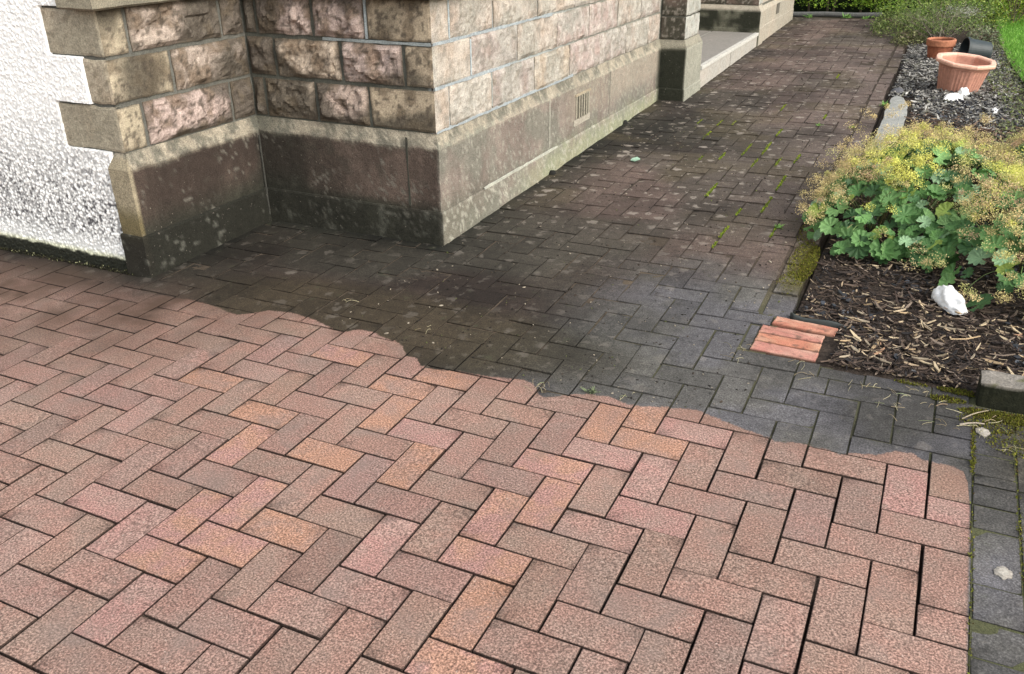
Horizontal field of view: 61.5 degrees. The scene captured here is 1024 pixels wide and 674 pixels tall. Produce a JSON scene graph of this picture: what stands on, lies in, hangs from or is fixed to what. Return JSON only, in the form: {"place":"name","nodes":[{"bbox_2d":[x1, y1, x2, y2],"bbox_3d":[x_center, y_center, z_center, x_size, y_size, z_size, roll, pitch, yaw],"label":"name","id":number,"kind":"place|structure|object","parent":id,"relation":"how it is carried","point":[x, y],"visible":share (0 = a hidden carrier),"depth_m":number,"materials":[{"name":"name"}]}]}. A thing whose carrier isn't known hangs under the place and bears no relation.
{"place":"outdoors","nodes":[
{"label":"outdoors","id":0,"kind":"place"},
{"bbox_2d":[0,17,1023,673],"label":"driveway","id":1,"kind":"structure","parent":0,"point":[268,454],"depth_m":2.35,"materials":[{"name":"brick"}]},
{"bbox_2d":[0,246,134,274],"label":"wall foot moss","id":2,"kind":"object","parent":1,"relation":"on","point":[36,254],"depth_m":3.75,"materials":[{"name":"plant"}]},
{"bbox_2d":[549,170,555,174],"bbox_3d":[0.220,-0.898,4.698,0.043,0.026,0.060,11,30,24],"label":"soil crumb","id":3,"kind":"object","parent":1,"relation":"on","point":[552,172],"visible":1,"depth_m":4.68,"materials":[{"name":"brown soil"}]},
{"bbox_2d":[581,386,600,395],"bbox_3d":[0.241,0.157,2.618,0.040,0.025,0.061,-23,34,-35],"label":"weed","id":4,"kind":"object","parent":1,"relation":"on","point":[593,390],"visible":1,"depth_m":2.62,"materials":[{"name":"green plant"}]},
{"bbox_2d":[336,68,885,419],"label":"path crumbs","id":5,"kind":"object","parent":1,"relation":"on","point":[721,401],"visible":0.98,"depth_m":3.50,"materials":[{"name":"brown wood"}]},
{"bbox_2d":[343,298,1022,451],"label":"dry straw","id":6,"kind":"object","parent":1,"relation":"on","point":[973,425],"visible":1,"depth_m":2.53,"materials":[{"name":"brown plant"}]},
{"bbox_2d":[696,74,839,247],"bbox_3d":[1.503,-1.279,5.358,0.773,0.011,4.069,9,29,21],"label":"joint moss","id":7,"kind":"object","parent":1,"relation":"on","point":[776,189],"visible":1,"depth_m":4.52,"materials":[{"name":"plant"}]},
{"bbox_2d":[750,341,818,362],"bbox_3d":[0.892,0.087,2.841,0.210,0.102,0.060,12,30,26],"label":"clay brick","id":8,"kind":"object","parent":1,"relation":"on","point":[785,352],"visible":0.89,"depth_m":2.81,"materials":[{"name":"brick"}]},
{"bbox_2d":[841,12,854,17],"bbox_3d":[3.794,-3.639,9.736,0.147,0.064,0.123,11,30,24],"label":"weed","id":9,"kind":"object","parent":1,"relation":"on","point":[845,16],"visible":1,"depth_m":9.74,"materials":[{"name":"green plant"}]},
{"bbox_2d":[776,224,1023,673],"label":"edge moss","id":10,"kind":"object","parent":1,"relation":"on","point":[1015,420],"visible":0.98,"depth_m":2.46,"materials":[{"name":"green plant"}]},
{"bbox_2d":[959,422,984,424],"bbox_3d":[1.276,0.242,2.391,0.063,0.012,0.008,3,28,10],"label":"twig","id":11,"kind":"object","parent":1,"relation":"on","point":[971,423],"visible":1,"depth_m":2.39,"materials":[{"name":"beige wood"}]},
{"bbox_2d":[961,410,988,418],"bbox_3d":[1.307,0.219,2.433,0.089,0.011,0.006,-10,28,-15],"label":"twig","id":12,"kind":"object","parent":1,"relation":"on","point":[973,414],"visible":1,"depth_m":2.43,"materials":[{"name":"beige wood"}]},
{"bbox_2d":[975,427,989,436],"bbox_3d":[1.294,0.260,2.366,0.037,0.005,0.045,11,30,24],"label":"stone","id":13,"kind":"object","parent":1,"relation":"on","point":[986,432],"visible":1,"depth_m":2.36,"materials":[{"name":"white stone"}]},
{"bbox_2d":[994,566,1012,579],"bbox_3d":[1.075,0.516,1.883,0.039,0.005,0.038,-16,30,-26],"label":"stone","id":14,"kind":"object","parent":1,"relation":"on","point":[1002,572],"visible":1,"depth_m":1.88,"materials":[{"name":"white stone"}]},
{"bbox_2d":[104,14,994,105],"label":"ground","id":15,"kind":"structure","parent":0,"point":[860,18],"depth_m":10.12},
{"bbox_2d":[0,0,793,277],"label":"stone house","id":16,"kind":"structure","parent":15,"relation":"on","point":[220,122],"depth_m":3.72,"materials":[{"name":"stone"}]},
{"bbox_2d":[793,12,881,17],"bbox_3d":[3.548,-3.752,10.017,1.405,0.066,0.066,10,30,23],"label":"edging pole","id":17,"kind":"object","parent":15,"relation":"on","point":[830,14],"visible":0.62,"depth_m":9.92,"materials":[{"name":"concrete"}]},
{"bbox_2d":[793,0,1023,16],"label":"hedge","id":18,"kind":"object","parent":15,"relation":"on","point":[858,6],"visible":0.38,"depth_m":10.28,"materials":[{"name":"green plant"}]},
{"bbox_2d":[975,370,1023,414],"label":"kerb block","id":19,"kind":"structure","parent":15,"relation":"on","point":[1000,391],"depth_m":2.45,"materials":[{"name":"concrete"}]},
{"bbox_2d":[766,17,1023,395],"bbox_3d":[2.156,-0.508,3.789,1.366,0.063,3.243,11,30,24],"label":"bark mulch","id":20,"kind":"object","parent":0,"point":[852,359],"visible":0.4,"depth_m":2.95,"materials":[{"name":"brown wood"}]},
{"bbox_2d":[754,333,821,352],"bbox_3d":[0.921,0.059,2.892,0.209,0.101,0.058,12,30,26],"label":"clay brick","id":21,"kind":"object","parent":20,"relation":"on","point":[790,343],"visible":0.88,"depth_m":2.86,"materials":[{"name":"brick"}]},
{"bbox_2d":[759,325,824,343],"bbox_3d":[0.949,0.032,2.943,0.210,0.102,0.057,12,30,26],"label":"clay brick","id":22,"kind":"object","parent":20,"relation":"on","point":[793,334],"visible":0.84,"depth_m":2.91,"materials":[{"name":"brick"}]},
{"bbox_2d":[772,316,837,336],"bbox_3d":[1.011,0.003,2.989,0.211,0.102,0.059,14,31,29],"label":"clay brick","id":23,"kind":"object","parent":20,"relation":"on","point":[800,326],"visible":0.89,"depth_m":2.96,"materials":[{"name":"brick"}]},
{"bbox_2d":[790,312,846,336],"bbox_3d":[1.069,-0.027,2.997,0.064,0.077,0.217,-22,33,-34],"label":"plastic edging","id":24,"kind":"object","parent":20,"relation":"on","point":[828,323],"visible":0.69,"depth_m":2.98,"materials":[{"name":"grey plastic"}]},
{"bbox_2d":[871,95,907,151],"bbox_3d":[2.419,-1.357,5.479,0.142,0.054,1.601,11,30,24],"label":"stone slab","id":25,"kind":"object","parent":20,"relation":"on","point":[896,101],"depth_m":5.49,"materials":[{"name":"stone"}]},
{"bbox_2d":[890,87,903,94],"bbox_3d":[2.788,-1.784,6.230,0.095,0.044,0.127,11,30,24],"label":"dark stone","id":26,"kind":"object","parent":20,"relation":"on","point":[898,90],"visible":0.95,"depth_m":6.20,"materials":[{"name":"grey stone"}]},
{"bbox_2d":[869,9,934,39],"bbox_3d":[3.966,-3.206,8.729,0.626,0.222,1.381,11,30,24],"label":"heather clump","id":27,"kind":"object","parent":20,"relation":"on","point":[888,20],"visible":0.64,"depth_m":8.61,"materials":[{"name":"green plant"}]},
{"bbox_2d":[889,29,927,46],"bbox_3d":[3.768,-2.851,8.156,0.349,0.125,0.701,11,30,24],"label":"heather clump","id":28,"kind":"object","parent":20,"relation":"on","point":[906,33],"visible":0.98,"depth_m":8.08,"materials":[{"name":"green plant"}]},
{"bbox_2d":[795,100,1023,311],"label":"flowering plant","id":29,"kind":"object","parent":20,"relation":"on","point":[1000,175],"visible":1,"depth_m":3.52,"materials":[{"name":"green plant"}]},
{"bbox_2d":[805,92,1023,372],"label":"black slate pieces","id":30,"kind":"object","parent":20,"relation":"on","point":[840,292],"visible":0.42,"depth_m":3.33,"materials":[{"name":"black stone"}]},
{"bbox_2d":[839,293,1023,375],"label":"straw splinters","id":31,"kind":"object","parent":20,"relation":"on","point":[856,337],"visible":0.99,"depth_m":2.82,"materials":[{"name":"brown wood"}]},
{"bbox_2d":[869,0,1012,33],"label":"leafy bush","id":32,"kind":"object","parent":20,"relation":"on","point":[940,4],"visible":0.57,"depth_m":8.67,"materials":[{"name":"green plant"}]},
{"bbox_2d":[893,0,995,37],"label":"twiggy shrub","id":33,"kind":"object","parent":20,"relation":"on","point":[945,23],"visible":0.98,"depth_m":8.07,"materials":[{"name":"green plant"}]},
{"bbox_2d":[931,285,967,314],"bbox_3d":[1.546,-0.142,3.041,0.091,0.063,0.194,-3,27,-2],"label":"white stone","id":34,"kind":"object","parent":20,"relation":"on","point":[951,298],"visible":1,"depth_m":3.01,"materials":[{"name":"stone"}]},
{"bbox_2d":[876,43,1023,169],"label":"bark mulch","id":35,"kind":"object","parent":20,"relation":"on","point":[922,84],"visible":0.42,"depth_m":5.92,"materials":[{"name":"grey wood"}]},
{"bbox_2d":[926,37,956,58],"bbox_3d":[3.621,-2.427,7.293,0.230,0.187,0.230,11,30,24],"label":"clay pot","id":36,"kind":"object","parent":35,"relation":"on","point":[936,46],"visible":0.73,"depth_m":7.22,"materials":[{"name":"orange ceramic"}]},
{"bbox_2d":[943,93,963,102],"bbox_3d":[3.020,-1.643,5.911,0.116,0.056,0.215,25,37,41],"label":"white stone","id":37,"kind":"object","parent":35,"relation":"on","point":[952,96],"visible":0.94,"depth_m":5.87,"materials":[{"name":"stone"}]},
{"bbox_2d":[957,87,969,96],"bbox_3d":[3.152,-1.710,6.008,0.081,0.061,0.106,11,30,24],"label":"white stone","id":38,"kind":"object","parent":35,"relation":"on","point":[962,91],"visible":0.94,"depth_m":5.98,"materials":[{"name":"stone"}]},
{"bbox_2d":[959,37,992,57],"bbox_3d":[3.854,-2.385,7.149,0.217,0.205,0.204,1,27,6],"label":"nursery pot","id":39,"kind":"object","parent":35,"relation":"on","point":[969,45],"visible":0.7,"depth_m":7.08,"materials":[{"name":"black plastic"}]},
{"bbox_2d":[936,52,995,92],"bbox_3d":[3.224,-1.867,6.159,0.392,0.278,0.393,11,30,24],"label":"octagonal planter","id":40,"kind":"object","parent":20,"relation":"on","point":[957,71],"visible":0.89,"depth_m":6.08,"materials":[{"name":"orange ceramic"}]},
{"bbox_2d":[963,24,1001,49],"bbox_3d":[4.341,-2.774,7.920,0.336,0.164,1.169,11,30,24],"label":"sage clump","id":41,"kind":"object","parent":20,"relation":"on","point":[984,36],"visible":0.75,"depth_m":7.91,"materials":[{"name":"green plant"}]},
{"bbox_2d":[986,25,1023,153],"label":"ground cover","id":42,"kind":"object","parent":20,"relation":"on","point":[1006,83],"visible":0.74,"depth_m":6.08,"materials":[{"name":"green plant"}]},
{"bbox_2d":[995,13,1023,81],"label":"lawn","id":43,"kind":"structure","parent":0,"point":[1014,51],"depth_m":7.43,"materials":[{"name":"green plant"}]},
{"bbox_2d":[968,0,1023,28],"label":"leafy bush","id":44,"kind":"object","parent":43,"relation":"on","point":[1016,4],"visible":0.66,"depth_m":8.83,"materials":[{"name":"green plant"}]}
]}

